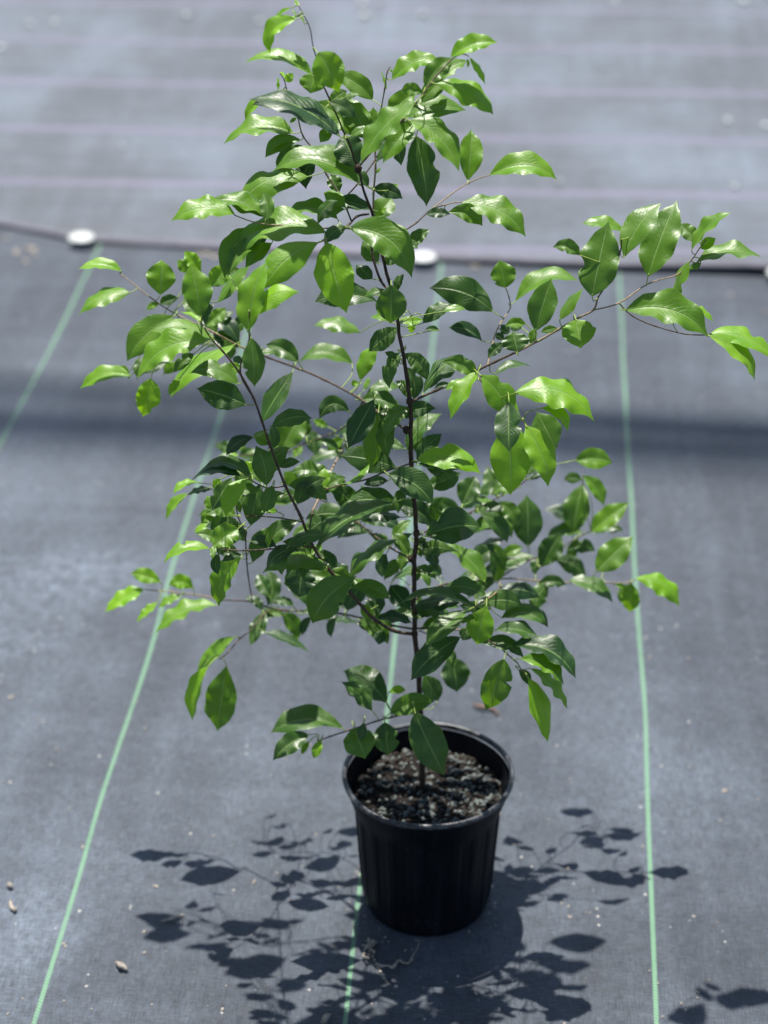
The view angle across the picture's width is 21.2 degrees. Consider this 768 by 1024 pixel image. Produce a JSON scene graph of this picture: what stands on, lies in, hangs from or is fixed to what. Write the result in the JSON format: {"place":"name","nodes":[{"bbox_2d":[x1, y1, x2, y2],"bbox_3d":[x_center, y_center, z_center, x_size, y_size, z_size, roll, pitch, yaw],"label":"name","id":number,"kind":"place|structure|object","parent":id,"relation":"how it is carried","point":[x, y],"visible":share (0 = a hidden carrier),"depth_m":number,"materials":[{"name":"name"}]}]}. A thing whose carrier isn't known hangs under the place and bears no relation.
{"place":"outdoors","nodes":[
{"label":"outdoors","id":0,"kind":"place"},
{"bbox_2d":[0,225,767,1023],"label":"ground cloth","id":1,"kind":"object","parent":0,"point":[148,791],"depth_m":2.45,"materials":[{"name":"grey fabric"}]},
{"bbox_2d":[6,882,12,888],"bbox_3d":[-0.393,0.392,2.154,0.008,0.007,0.008,0,31,0],"label":"pebble","id":2,"kind":"object","parent":1,"relation":"on","point":[9,885],"visible":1,"depth_m":2.15,"materials":[{"name":"white stone"}]},
{"bbox_2d":[9,899,16,911],"bbox_3d":[-0.385,0.409,2.128,0.011,0.006,0.018,0,31,0],"label":"dry curl","id":3,"kind":"object","parent":1,"relation":"on","point":[12,908],"visible":1,"depth_m":2.12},
{"bbox_2d":[68,232,94,242],"bbox_3d":[-0.532,-0.484,3.600,0.046,0.009,0.046,0,31,0],"label":"fabric pin","id":4,"kind":"object","parent":1,"relation":"on","point":[81,237],"visible":1,"depth_m":3.59,"materials":[{"name":"white plastic"}]},
{"bbox_2d":[115,961,127,970],"bbox_3d":[-0.263,0.453,2.050,0.014,0.007,0.013,0,31,0],"label":"wood chip","id":5,"kind":"object","parent":1,"relation":"on","point":[121,965],"visible":1,"depth_m":2.05,"materials":[{"name":"beige wood"}]},
{"bbox_2d":[161,914,184,921],"bbox_3d":[-0.217,0.418,2.113,0.024,0.003,0.012,0,31,0],"label":"dry stick","id":6,"kind":"object","parent":1,"relation":"on","point":[172,918],"visible":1,"depth_m":2.11,"materials":[{"name":"grey wood"}]},
{"bbox_2d":[321,1013,330,1023],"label":"leaf scrap","id":7,"kind":"object","parent":1,"relation":"on","point":[325,1017],"visible":1,"depth_m":1.98,"materials":[{"name":"grey plant"}]},
{"bbox_2d":[362,938,390,984],"bbox_3d":[-0.011,0.449,2.056,0.021,0.011,0.069,-7,31,-11],"label":"dry clump","id":8,"kind":"object","parent":1,"relation":"on","point":[369,945],"visible":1,"depth_m":2.06,"materials":[{"name":"grey plant"}]},
{"bbox_2d":[1,237,767,1023],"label":"grit","id":9,"kind":"object","parent":1,"relation":"on","point":[15,251],"visible":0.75,"depth_m":2.26,"materials":[{"name":"brown stone"}]},
{"bbox_2d":[376,939,419,968],"bbox_3d":[0.019,0.447,2.063,0.054,0.005,0.024,-24,38,-34],"label":"root strand","id":10,"kind":"object","parent":1,"relation":"on","point":[394,964],"visible":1,"depth_m":2.05},
{"bbox_2d":[414,251,435,262],"bbox_3d":[0.067,-0.441,3.527,0.046,0.009,0.046,0,31,0],"label":"fabric pin","id":11,"kind":"object","parent":1,"relation":"on","point":[424,257],"visible":0.88,"depth_m":3.52,"materials":[{"name":"white plastic"}]},
{"bbox_2d":[342,722,514,936],"bbox_3d":[0.044,0.331,2.104,0.174,0.163,0.171,0,31,0],"label":"plant pot","id":12,"kind":"object","parent":1,"relation":"on","point":[427,880],"visible":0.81,"depth_m":2.06,"materials":[{"name":"black plastic"}]},
{"bbox_2d":[354,750,501,823],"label":"potting soil","id":13,"kind":"structure","parent":12,"relation":"in","point":[434,787],"depth_m":2.07,"materials":[{"name":"brown soil"}]},
{"bbox_2d":[79,0,767,790],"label":"tree","id":14,"kind":"object","parent":13,"relation":"in","point":[327,586],"visible":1,"depth_m":1.86,"materials":[{"name":"green plant"}]},
{"bbox_2d":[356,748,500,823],"bbox_3d":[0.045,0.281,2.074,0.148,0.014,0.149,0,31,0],"label":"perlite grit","id":15,"kind":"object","parent":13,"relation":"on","point":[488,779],"visible":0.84,"depth_m":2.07,"materials":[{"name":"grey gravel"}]},
{"bbox_2d":[472,704,498,714],"bbox_3d":[0.121,0.231,2.422,0.037,0.005,0.008,16,34,25],"label":"dry leaf","id":16,"kind":"object","parent":1,"relation":"on","point":[483,707],"visible":0.89,"depth_m":2.42,"materials":[{"name":"plant"}]},
{"bbox_2d":[0,0,767,261],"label":"ground cloth","id":17,"kind":"object","parent":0,"point":[619,111],"visible":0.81,"depth_m":4.18,"materials":[{"name":"grey fabric"}]},
{"bbox_2d":[0,219,767,266],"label":"cloth hem","id":18,"kind":"object","parent":17,"relation":"on","point":[358,252],"visible":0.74,"depth_m":3.54,"materials":[{"name":"fabric"}]},
{"bbox_2d":[0,0,767,187],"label":"pale grit","id":19,"kind":"object","parent":17,"relation":"on","point":[361,4],"visible":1,"depth_m":4.70,"materials":[{"name":"white stone"}]}
]}

